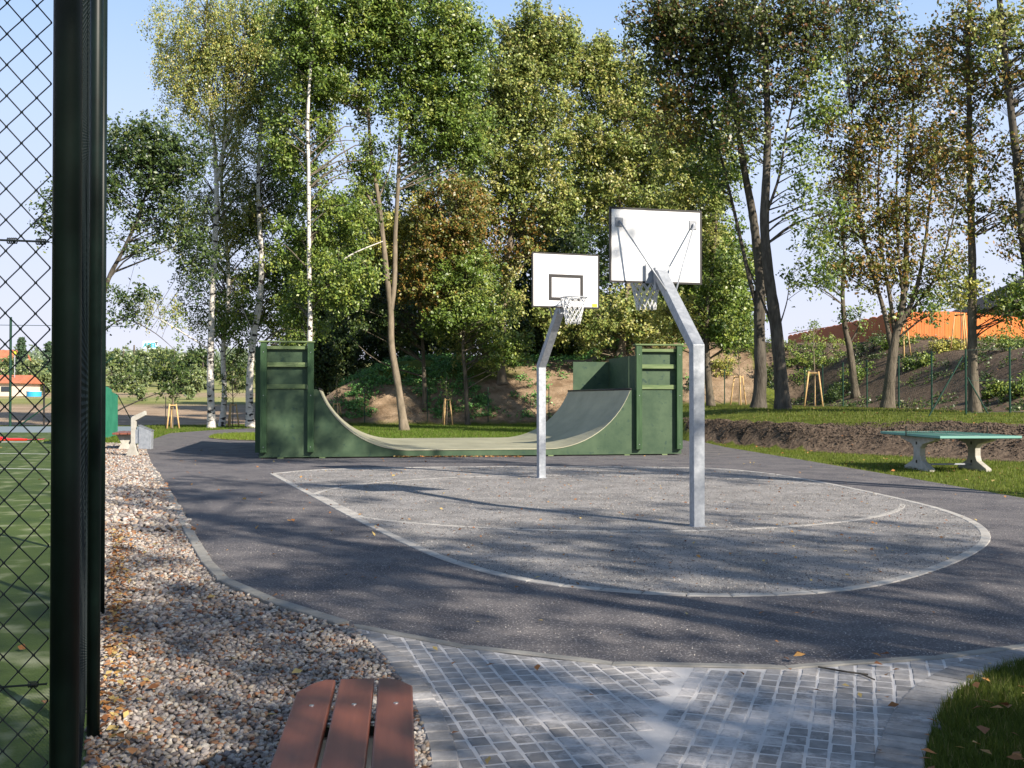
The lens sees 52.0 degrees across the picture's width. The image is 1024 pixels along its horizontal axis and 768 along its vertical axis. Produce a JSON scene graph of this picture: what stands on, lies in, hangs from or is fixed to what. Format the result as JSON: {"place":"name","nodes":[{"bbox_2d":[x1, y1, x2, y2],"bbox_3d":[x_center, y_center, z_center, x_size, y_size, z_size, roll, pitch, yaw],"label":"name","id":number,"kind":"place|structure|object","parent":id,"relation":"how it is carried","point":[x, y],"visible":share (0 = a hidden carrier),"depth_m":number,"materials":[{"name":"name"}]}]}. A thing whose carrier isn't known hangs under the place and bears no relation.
{"place":"outdoors","nodes":[
{"label":"outdoors","id":0,"kind":"place"},
{"bbox_2d":[0,432,86,767],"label":"artificial turf field","id":1,"kind":"structure","parent":0,"point":[18,562],"depth_m":7.77,"materials":[{"name":"plastic"}]},
{"bbox_2d":[0,317,138,431],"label":"end fence","id":2,"kind":"object","parent":1,"relation":"on","point":[18,428],"visible":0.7,"depth_m":44.95,"materials":[{"name":"metal"}]},
{"bbox_2d":[82,492,432,767],"bbox_3d":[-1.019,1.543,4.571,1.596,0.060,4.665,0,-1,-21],"label":"loose gravel","id":3,"kind":"structure","parent":0,"point":[170,654],"depth_m":5.27,"materials":[{"name":"gravel"}]},
{"bbox_2d":[112,431,130,448],"bbox_3d":[-11.100,1.634,30.282,0.600,0.510,1.800,0,-1,-14],"label":"bench","id":4,"kind":"object","parent":3,"relation":"on","point":[124,437],"visible":0.63,"depth_m":29.64,"materials":[{"name":"concrete"}]},
{"bbox_2d":[126,411,154,455],"bbox_3d":[-9.331,1.280,26.278,0.711,1.216,0.180,0,-1,3],"label":"litter bin","id":5,"kind":"object","parent":3,"relation":"on","point":[142,436],"visible":0.81,"depth_m":26.23,"materials":[{"name":"concrete"}]},
{"bbox_2d":[105,442,195,532],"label":"loose gravel","id":6,"kind":"structure","parent":3,"relation":"on","point":[119,479],"depth_m":15.24,"materials":[{"name":"gravel"}]},
{"bbox_2d":[100,531,365,638],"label":"loose gravel","id":7,"kind":"structure","parent":3,"relation":"on","point":[182,566],"depth_m":7.48,"materials":[{"name":"gravel"}]},
{"bbox_2d":[270,678,414,767],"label":"bench","id":8,"kind":"object","parent":3,"relation":"on","point":[351,733],"visible":1,"depth_m":3.35,"materials":[{"name":"brown wood"}]},
{"bbox_2d":[0,339,1023,767],"bbox_3d":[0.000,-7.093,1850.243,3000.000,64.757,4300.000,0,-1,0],"label":"ground","id":9,"kind":"structure","parent":0,"point":[382,401],"depth_m":56.26,"materials":[{"name":"plant"}]},
{"bbox_2d":[0,355,13,374],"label":"garden tree","id":10,"kind":"object","parent":9,"relation":"on","point":[4,365],"visible":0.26,"depth_m":159.02,"materials":[{"name":"green plant"}]},
{"bbox_2d":[12,337,28,374],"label":"spruce tree","id":11,"kind":"object","parent":9,"relation":"on","point":[21,345],"visible":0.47,"depth_m":149.74,"materials":[{"name":"green plant"}]},
{"bbox_2d":[0,375,41,395],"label":"house","id":12,"kind":"structure","parent":9,"relation":"on","point":[21,381],"depth_m":119.51,"materials":[{"name":"paint"}]},
{"bbox_2d":[7,357,47,374],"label":"garden tree","id":13,"kind":"object","parent":9,"relation":"on","point":[27,363],"visible":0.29,"depth_m":131.70,"materials":[{"name":"green plant"}]},
{"bbox_2d":[33,366,50,392],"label":"garden tree","id":14,"kind":"object","parent":9,"relation":"on","point":[44,377],"visible":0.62,"depth_m":124.48,"materials":[{"name":"green plant"}]},
{"bbox_2d":[41,341,50,386],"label":"spruce tree","id":15,"kind":"object","parent":9,"relation":"on","point":[47,347],"visible":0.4,"depth_m":139.56,"materials":[{"name":"green plant"}]},
{"bbox_2d":[0,0,107,767],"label":"ball fence","id":16,"kind":"object","parent":9,"relation":"on","point":[78,374],"visible":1,"depth_m":2.19,"materials":[{"name":"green metal"}]},
{"bbox_2d":[106,347,120,383],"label":"hedgerow tree","id":17,"kind":"object","parent":9,"relation":"on","point":[117,350],"visible":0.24,"depth_m":189.67,"materials":[{"name":"green plant"}]},
{"bbox_2d":[107,366,127,391],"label":"bush","id":18,"kind":"object","parent":9,"relation":"on","point":[115,375],"visible":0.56,"depth_m":139.63,"materials":[{"name":"green plant"}]},
{"bbox_2d":[106,387,130,436],"bbox_3d":[-14.261,0.922,36.723,0.840,2.300,9.795,0,-1,-10],"label":"windscreened fence","id":19,"kind":"object","parent":9,"relation":"on","point":[111,412],"visible":0.34,"depth_m":38.95,"materials":[{"name":"fabric"}]},
{"bbox_2d":[25,108,224,410],"bbox_3d":[-17.004,-4.937,46.012,8.925,14.463,3.906,0,-1,0],"label":"ash tree","id":20,"kind":"object","parent":9,"relation":"on","point":[146,176],"visible":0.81,"depth_m":45.82,"materials":[{"name":"green plant"}]},
{"bbox_2d":[118,355,143,382],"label":"hedgerow tree","id":21,"kind":"object","parent":9,"relation":"on","point":[131,359],"visible":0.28,"depth_m":179.18,"materials":[{"name":"green plant"}]},
{"bbox_2d":[121,373,151,394],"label":"bush","id":22,"kind":"object","parent":9,"relation":"on","point":[134,385],"visible":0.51,"depth_m":124.44,"materials":[{"name":"green plant"}]},
{"bbox_2d":[135,383,148,400],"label":"bush","id":23,"kind":"object","parent":9,"relation":"on","point":[141,390],"visible":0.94,"depth_m":99.82,"materials":[{"name":"green plant"}]},
{"bbox_2d":[133,343,165,382],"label":"hedgerow tree","id":24,"kind":"object","parent":9,"relation":"on","point":[148,355],"visible":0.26,"depth_m":199.57,"materials":[{"name":"green plant"}]},
{"bbox_2d":[149,346,185,373],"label":"hedgerow tree","id":25,"kind":"object","parent":9,"relation":"on","point":[160,351],"visible":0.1,"depth_m":189.19,"materials":[{"name":"green plant"}]},
{"bbox_2d":[153,350,191,428],"bbox_3d":[-15.927,0.314,49.157,1.444,3.846,1.611,-1,-1,41],"label":"staked sapling","id":26,"kind":"object","parent":9,"relation":"on","point":[172,393],"visible":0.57,"depth_m":49.18,"materials":[{"name":"plant"}]},
{"bbox_2d":[13,343,348,372],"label":"woodland","id":27,"kind":"object","parent":9,"relation":"on","point":[35,353],"visible":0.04,"depth_m":328.06,"materials":[{"name":"green plant"}]},
{"bbox_2d":[182,384,195,399],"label":"bush","id":28,"kind":"object","parent":9,"relation":"on","point":[189,392],"visible":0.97,"depth_m":104.81,"materials":[{"name":"green plant"}]},
{"bbox_2d":[182,363,206,393],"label":"bush","id":29,"kind":"object","parent":9,"relation":"on","point":[199,380],"visible":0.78,"depth_m":127.50,"materials":[{"name":"green plant"}]},
{"bbox_2d":[107,0,289,428],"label":"birch tree","id":30,"kind":"object","parent":9,"relation":"on","point":[203,60],"visible":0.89,"depth_m":50.46,"materials":[{"name":"green plant"}]},
{"bbox_2d":[183,345,219,388],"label":"hedgerow tree","id":31,"kind":"object","parent":9,"relation":"on","point":[200,355],"visible":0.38,"depth_m":164.66,"materials":[{"name":"green plant"}]},
{"bbox_2d":[161,11,298,426],"bbox_3d":[-14.163,-8.415,53.461,7.138,21.549,5.465,0,-1,0],"label":"birch tree","id":32,"kind":"object","parent":9,"relation":"on","point":[200,322],"visible":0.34,"depth_m":52.63,"materials":[{"name":"green plant"}]},
{"bbox_2d":[218,365,245,426],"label":"staked sapling","id":33,"kind":"object","parent":9,"relation":"on","point":[231,407],"visible":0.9,"depth_m":52.46,"materials":[{"name":"plant"}]},
{"bbox_2d":[215,342,254,389],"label":"hedgerow tree","id":34,"kind":"object","parent":9,"relation":"on","point":[229,361],"visible":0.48,"depth_m":159.31,"materials":[{"name":"green plant"}]},
{"bbox_2d":[143,450,348,624],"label":"kerb","id":35,"kind":"structure","parent":9,"relation":"on","point":[213,568],"depth_m":8.17,"materials":[{"name":"concrete"}]},
{"bbox_2d":[203,0,323,427],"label":"birch tree","id":36,"kind":"object","parent":9,"relation":"on","point":[259,317],"visible":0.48,"depth_m":51.89,"materials":[{"name":"green plant"}]},
{"bbox_2d":[31,422,536,442],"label":"lawn grass","id":37,"kind":"structure","parent":9,"relation":"on","point":[441,431],"depth_m":45.90,"materials":[{"name":"plant"}]},
{"bbox_2d":[301,316,346,396],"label":"undergrowth bush","id":38,"kind":"object","parent":9,"relation":"on","point":[324,363],"visible":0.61,"depth_m":65.63,"materials":[{"name":"green plant"}]},
{"bbox_2d":[247,0,407,345],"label":"birch tree","id":39,"kind":"object","parent":9,"relation":"on","point":[314,242],"visible":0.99,"depth_m":45.65,"materials":[{"name":"green plant"}]},
{"bbox_2d":[273,204,386,389],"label":"embankment tree","id":40,"kind":"object","parent":9,"relation":"on","point":[325,315],"visible":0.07,"depth_m":70.96,"materials":[{"name":"green plant"}]},
{"bbox_2d":[328,376,344,416],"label":"staked sapling","id":41,"kind":"object","parent":9,"relation":"on","point":[337,400],"visible":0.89,"depth_m":57.26,"materials":[{"name":"plant"}]},
{"bbox_2d":[317,307,374,394],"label":"undergrowth bush","id":42,"kind":"object","parent":9,"relation":"on","point":[348,355],"visible":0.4,"depth_m":67.65,"materials":[{"name":"green plant"}]},
{"bbox_2d":[350,291,404,368],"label":"undergrowth bush","id":43,"kind":"object","parent":9,"relation":"on","point":[381,355],"visible":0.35,"depth_m":71.26,"materials":[{"name":"green plant"}]},
{"bbox_2d":[334,168,422,354],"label":"embankment tree","id":44,"kind":"object","parent":9,"relation":"on","point":[388,199],"visible":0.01,"depth_m":77.40,"materials":[{"name":"green plant"}]},
{"bbox_2d":[317,195,447,411],"bbox_3d":[-7.368,-4.446,58.030,7.910,11.992,4.456,0,-1,0],"label":"maple tree","id":45,"kind":"object","parent":9,"relation":"on","point":[375,320],"visible":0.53,"depth_m":57.64,"materials":[{"name":"green plant"}]},
{"bbox_2d":[265,0,510,430],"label":"ash tree","id":46,"kind":"object","parent":9,"relation":"on","point":[441,107],"visible":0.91,"depth_m":46.63,"materials":[{"name":"green plant"}]},
{"bbox_2d":[382,296,447,360],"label":"undergrowth bush","id":47,"kind":"object","parent":9,"relation":"on","point":[414,349],"visible":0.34,"depth_m":69.82,"materials":[{"name":"green plant"}]},
{"bbox_2d":[382,151,504,355],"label":"embankment tree","id":48,"kind":"object","parent":9,"relation":"on","point":[412,169],"visible":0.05,"depth_m":73.17,"materials":[{"name":"green plant"}]},
{"bbox_2d":[440,376,452,425],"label":"staked sapling","id":49,"kind":"object","parent":9,"relation":"on","point":[444,408],"visible":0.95,"depth_m":55.25,"materials":[{"name":"green wood"}]},
{"bbox_2d":[390,168,535,424],"bbox_3d":[-2.477,-4.717,55.981,7.753,14.192,5.391,0,-1,-22],"label":"young tree","id":50,"kind":"object","parent":9,"relation":"on","point":[462,256],"visible":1,"depth_m":55.55,"materials":[{"name":"green plant"}]},
{"bbox_2d":[329,336,688,419],"bbox_3d":[-0.046,-0.490,64.637,20.827,5.281,15.700,0,-1,0],"label":"ground cover","id":51,"kind":"object","parent":9,"relation":"on","point":[435,367],"visible":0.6,"depth_m":59.75,"materials":[{"name":"green plant"}]},
{"bbox_2d":[424,0,594,384],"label":"poplar tree","id":52,"kind":"object","parent":9,"relation":"on","point":[530,47],"visible":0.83,"depth_m":59.39,"materials":[{"name":"green plant"}]},
{"bbox_2d":[0,359,1023,767],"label":"fallen leaves","id":53,"kind":"object","parent":9,"relation":"on","point":[110,649],"visible":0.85,"depth_m":6.18,"materials":[{"name":"orange plant"}]},
{"bbox_2d":[507,321,562,356],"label":"undergrowth bush","id":54,"kind":"object","parent":9,"relation":"on","point":[539,349],"visible":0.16,"depth_m":68.84,"materials":[{"name":"green plant"}]},
{"bbox_2d":[489,179,620,358],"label":"embankment tree","id":55,"kind":"object","parent":9,"relation":"on","point":[564,244],"visible":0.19,"depth_m":68.87,"materials":[{"name":"green plant"}]},
{"bbox_2d":[524,95,639,355],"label":"embankment tree","id":56,"kind":"object","parent":9,"relation":"on","point":[602,244],"visible":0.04,"depth_m":78.90,"materials":[{"name":"green plant"}]},
{"bbox_2d":[147,428,1023,667],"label":"asphalt court surround","id":57,"kind":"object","parent":9,"relation":"on","point":[168,453],"visible":0.63,"depth_m":8.13,"materials":[{"name":"asphalt"}]},
{"bbox_2d":[255,340,683,458],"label":"skate ramp","id":58,"kind":"structure","parent":57,"relation":"on","point":[628,405],"depth_m":26.93,"materials":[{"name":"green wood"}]},
{"bbox_2d":[168,475,1023,658],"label":"loose chippings","id":59,"kind":"object","parent":57,"relation":"on","point":[610,565],"visible":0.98,"depth_m":7.92,"materials":[{"name":"gravel"}]},
{"bbox_2d":[524,28,710,358],"bbox_3d":[6.436,-11.028,61.167,11.480,19.681,6.158,0,-1,0],"label":"poplar tree","id":60,"kind":"object","parent":9,"relation":"on","point":[602,71],"visible":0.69,"depth_m":60.36,"materials":[{"name":"green plant"}]},
{"bbox_2d":[276,466,980,594],"bbox_3d":[1.866,1.684,15.811,9.106,0.001,14.985,0,-1,-20],"label":"court surface","id":61,"kind":"object","parent":9,"relation":"on","point":[741,544],"visible":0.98,"depth_m":12.06,"materials":[{"name":"asphalt"}]},
{"bbox_2d":[532,252,598,477],"bbox_3d":[0.714,-0.264,18.480,1.167,4.004,1.849,1,-1,-41],"label":"basketball hoop","id":62,"kind":"object","parent":61,"relation":"on","point":[563,284],"visible":1,"depth_m":18.30,"materials":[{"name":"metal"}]},
{"bbox_2d":[273,466,980,593],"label":"loose chippings","id":63,"kind":"object","parent":61,"relation":"on","point":[664,478],"visible":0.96,"depth_m":12.48,"materials":[{"name":"gravel"}]},
{"bbox_2d":[609,207,705,526],"bbox_3d":[2.026,-0.279,13.040,1.167,3.894,1.849,1,-1,-36],"label":"basketball hoop","id":64,"kind":"object","parent":61,"relation":"on","point":[659,249],"visible":1,"depth_m":13.22,"materials":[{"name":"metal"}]},
{"bbox_2d":[270,466,990,596],"bbox_3d":[1.858,1.691,15.807,9.190,0.024,15.084,0,-1,-20],"label":"court edging","id":65,"kind":"object","parent":9,"relation":"on","point":[985,538],"visible":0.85,"depth_m":10.47,"materials":[{"name":"paint"}]},
{"bbox_2d":[605,154,697,342],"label":"embankment tree","id":66,"kind":"object","parent":9,"relation":"on","point":[659,293],"visible":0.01,"depth_m":73.41,"materials":[{"name":"green plant"}]},
{"bbox_2d":[364,347,1023,422],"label":"wire fence","id":67,"kind":"object","parent":9,"relation":"on","point":[899,387],"visible":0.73,"depth_m":40.33,"materials":[{"name":"metal"}]},
{"bbox_2d":[614,0,777,408],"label":"maple tree","id":68,"kind":"object","parent":9,"relation":"on","point":[667,38],"visible":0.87,"depth_m":39.84,"materials":[{"name":"green plant"}]},
{"bbox_2d":[636,115,762,405],"bbox_3d":[8.901,-5.814,49.129,6.175,14.117,3.895,0,-1,0],"label":"alder tree","id":69,"kind":"object","parent":9,"relation":"on","point":[728,281],"visible":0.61,"depth_m":48.74,"materials":[{"name":"green plant"}]},
{"bbox_2d":[674,207,767,342],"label":"embankment tree","id":70,"kind":"object","parent":9,"relation":"on","point":[688,289],"visible":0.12,"depth_m":69.13,"materials":[{"name":"green plant"}]},
{"bbox_2d":[710,351,740,376],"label":"shrub","id":71,"kind":"object","parent":9,"relation":"on","point":[717,364],"visible":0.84,"depth_m":59.14,"materials":[{"name":"green plant"}]},
{"bbox_2d":[723,344,753,405],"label":"staked sapling","id":72,"kind":"object","parent":9,"relation":"on","point":[739,376],"visible":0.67,"depth_m":53.59,"materials":[{"name":"green wood"}]},
{"bbox_2d":[753,363,773,388],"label":"shrub","id":73,"kind":"object","parent":9,"relation":"on","point":[771,375],"visible":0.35,"depth_m":58.31,"materials":[{"name":"green plant"}]},
{"bbox_2d":[707,0,865,409],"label":"maple tree","id":74,"kind":"object","parent":9,"relation":"on","point":[809,17],"visible":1,"depth_m":37.42,"materials":[{"name":"green plant"}]},
{"bbox_2d":[766,333,826,360],"bbox_3d":[16.422,-2.130,60.989,3.924,1.933,2.844,0,-1,0],"label":"shrub","id":75,"kind":"object","parent":9,"relation":"on","point":[792,346],"visible":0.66,"depth_m":61.06,"materials":[{"name":"green plant"}]},
{"bbox_2d":[772,347,821,385],"bbox_3d":[16.124,-0.983,59.333,2.430,2.315,2.515,0,-1,-32],"label":"shrub","id":76,"kind":"object","parent":9,"relation":"on","point":[797,370],"visible":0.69,"depth_m":59.05,"materials":[{"name":"green plant"}]},
{"bbox_2d":[793,319,824,406],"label":"staked sapling","id":77,"kind":"object","parent":9,"relation":"on","point":[811,354],"visible":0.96,"depth_m":46.97,"materials":[{"name":"plant"}]},
{"bbox_2d":[789,346,837,377],"bbox_3d":[17.171,-1.254,59.452,2.468,1.909,2.158,0,-1,-24],"label":"shrub","id":78,"kind":"object","parent":9,"relation":"on","point":[800,358],"visible":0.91,"depth_m":59.34,"materials":[{"name":"green plant"}]},
{"bbox_2d":[795,331,858,363],"bbox_3d":[18.280,-2.110,60.885,3.800,2.103,2.966,0,-1,0],"label":"shrub","id":79,"kind":"object","parent":9,"relation":"on","point":[831,338],"visible":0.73,"depth_m":61.02,"materials":[{"name":"green plant"}]},
{"bbox_2d":[787,159,879,398],"bbox_3d":[15.271,-5.006,49.993,4.394,11.591,3.791,0,-1,0],"label":"ash tree","id":80,"kind":"object","parent":9,"relation":"on","point":[847,338],"visible":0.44,"depth_m":49.95,"materials":[{"name":"green plant"}]},
{"bbox_2d":[819,378,862,403],"bbox_3d":[16.132,0.374,51.527,1.808,1.353,1.840,-1,-1,38],"label":"shrub","id":81,"kind":"object","parent":9,"relation":"on","point":[833,392],"visible":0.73,"depth_m":51.42,"materials":[{"name":"green plant"}]},
{"bbox_2d":[825,361,876,391],"bbox_3d":[17.062,-0.317,52.773,2.548,1.965,1.807,0,-1,9],"label":"shrub","id":82,"kind":"object","parent":9,"relation":"on","point":[859,368],"visible":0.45,"depth_m":52.55,"materials":[{"name":"green plant"}]},
{"bbox_2d":[683,417,1023,461],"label":"soil clods","id":83,"kind":"object","parent":9,"relation":"on","point":[841,428],"visible":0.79,"depth_m":28.85,"materials":[{"name":"soil"}]},
{"bbox_2d":[706,441,1023,497],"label":"lawn grass","id":84,"kind":"structure","parent":9,"relation":"on","point":[905,458],"depth_m":22.35,"materials":[{"name":"plant"}]},
{"bbox_2d":[852,330,887,363],"bbox_3d":[19.378,-2.001,56.202,2.579,1.861,2.530,0,-1,0],"label":"shrub","id":85,"kind":"object","parent":9,"relation":"on","point":[876,339],"visible":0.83,"depth_m":56.35,"materials":[{"name":"green plant"}]},
{"bbox_2d":[796,0,992,408],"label":"maple tree","id":86,"kind":"object","parent":9,"relation":"on","point":[892,214],"visible":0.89,"depth_m":39.85,"materials":[{"name":"green plant"}]},
{"bbox_2d":[875,330,923,351],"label":"shrub","id":87,"kind":"object","parent":9,"relation":"on","point":[884,345],"visible":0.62,"depth_m":55.30,"materials":[{"name":"green plant"}]},
{"bbox_2d":[892,295,910,359],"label":"staked sapling","id":88,"kind":"object","parent":9,"relation":"on","point":[903,352],"visible":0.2,"depth_m":52.08,"materials":[{"name":"brown wood"}]},
{"bbox_2d":[785,333,1023,410],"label":"weeds","id":89,"kind":"object","parent":9,"relation":"on","point":[1014,408],"visible":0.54,"depth_m":45.86,"materials":[{"name":"green plant"}]},
{"bbox_2d":[788,311,1023,342],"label":"roof","id":90,"kind":"structure","parent":9,"relation":"on","point":[922,328],"depth_m":63.00,"materials":[{"name":"tile"}]},
{"bbox_2d":[900,350,937,371],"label":"shrub","id":91,"kind":"object","parent":9,"relation":"on","point":[927,360],"visible":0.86,"depth_m":49.30,"materials":[{"name":"green plant"}]},
{"bbox_2d":[923,335,966,353],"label":"shrub","id":92,"kind":"object","parent":9,"relation":"on","point":[941,345],"visible":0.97,"depth_m":50.49,"materials":[{"name":"yellow plant"}]},
{"bbox_2d":[880,426,1021,471],"bbox_3d":[9.000,1.325,21.735,1.740,0.910,2.864,0,-1,-3],"label":"table tennis","id":93,"kind":"object","parent":9,"relation":"on","point":[919,441],"visible":0.97,"depth_m":21.59,"materials":[{"name":"teal"}]},
{"bbox_2d":[948,279,966,349],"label":"staked sapling","id":94,"kind":"object","parent":9,"relation":"on","point":[963,322],"visible":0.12,"depth_m":50.08,"materials":[{"name":"brown wood"}]},
{"bbox_2d":[909,0,1023,412],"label":"lime tree","id":95,"kind":"object","parent":9,"relation":"on","point":[967,156],"visible":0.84,"depth_m":31.94,"materials":[{"name":"green plant"}]},
{"bbox_2d":[920,654,1023,767],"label":"lawn grass","id":96,"kind":"structure","parent":9,"relation":"on","point":[1005,734],"depth_m":4.75,"materials":[{"name":"plant"}]},
{"bbox_2d":[952,278,1023,316],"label":"bungalow","id":97,"kind":"object","parent":9,"relation":"on","point":[981,301],"depth_m":76.96,"materials":[{"name":"orange tile"}]},
{"bbox_2d":[957,0,1023,331],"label":"maple tree","id":98,"kind":"object","parent":9,"relation":"on","point":[1006,63],"visible":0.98,"depth_m":31.04,"materials":[{"name":"green plant"}]},
{"bbox_2d":[962,324,1023,360],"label":"shrub","id":99,"kind":"object","parent":9,"relation":"on","point":[1002,342],"visible":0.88,"depth_m":44.20,"materials":[{"name":"green plant"}]},
{"bbox_2d":[980,378,1008,398],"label":"shrub","id":100,"kind":"object","parent":9,"relation":"on","point":[996,386],"visible":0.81,"depth_m":36.16,"materials":[{"name":"green plant"}]},
{"bbox_2d":[991,372,1023,402],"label":"shrub","id":101,"kind":"object","parent":9,"relation":"on","point":[1016,387],"visible":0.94,"depth_m":34.13,"materials":[{"name":"green plant"}]},
{"bbox_2d":[0,0,1023,361],"label":"sky","id":102,"kind":"structure","parent":0,"point":[129,59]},
{"bbox_2d":[349,624,1023,767],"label":"path","id":103,"kind":"structure","parent":0,"point":[505,709],"depth_m":5.04,"materials":[{"name":"stone"}]},
{"bbox_2d":[683,389,1023,427],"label":"lawn grass","id":104,"kind":"structure","parent":0,"point":[810,408],"depth_m":33.31,"materials":[{"name":"plant"}]},
{"label":"grass island","id":105,"kind":"structure","parent":0,"visible":0},
{"bbox_2d":[209,432,254,439],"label":"lawn grass","id":106,"kind":"structure","parent":105,"relation":"on","point":[237,435],"depth_m":38.82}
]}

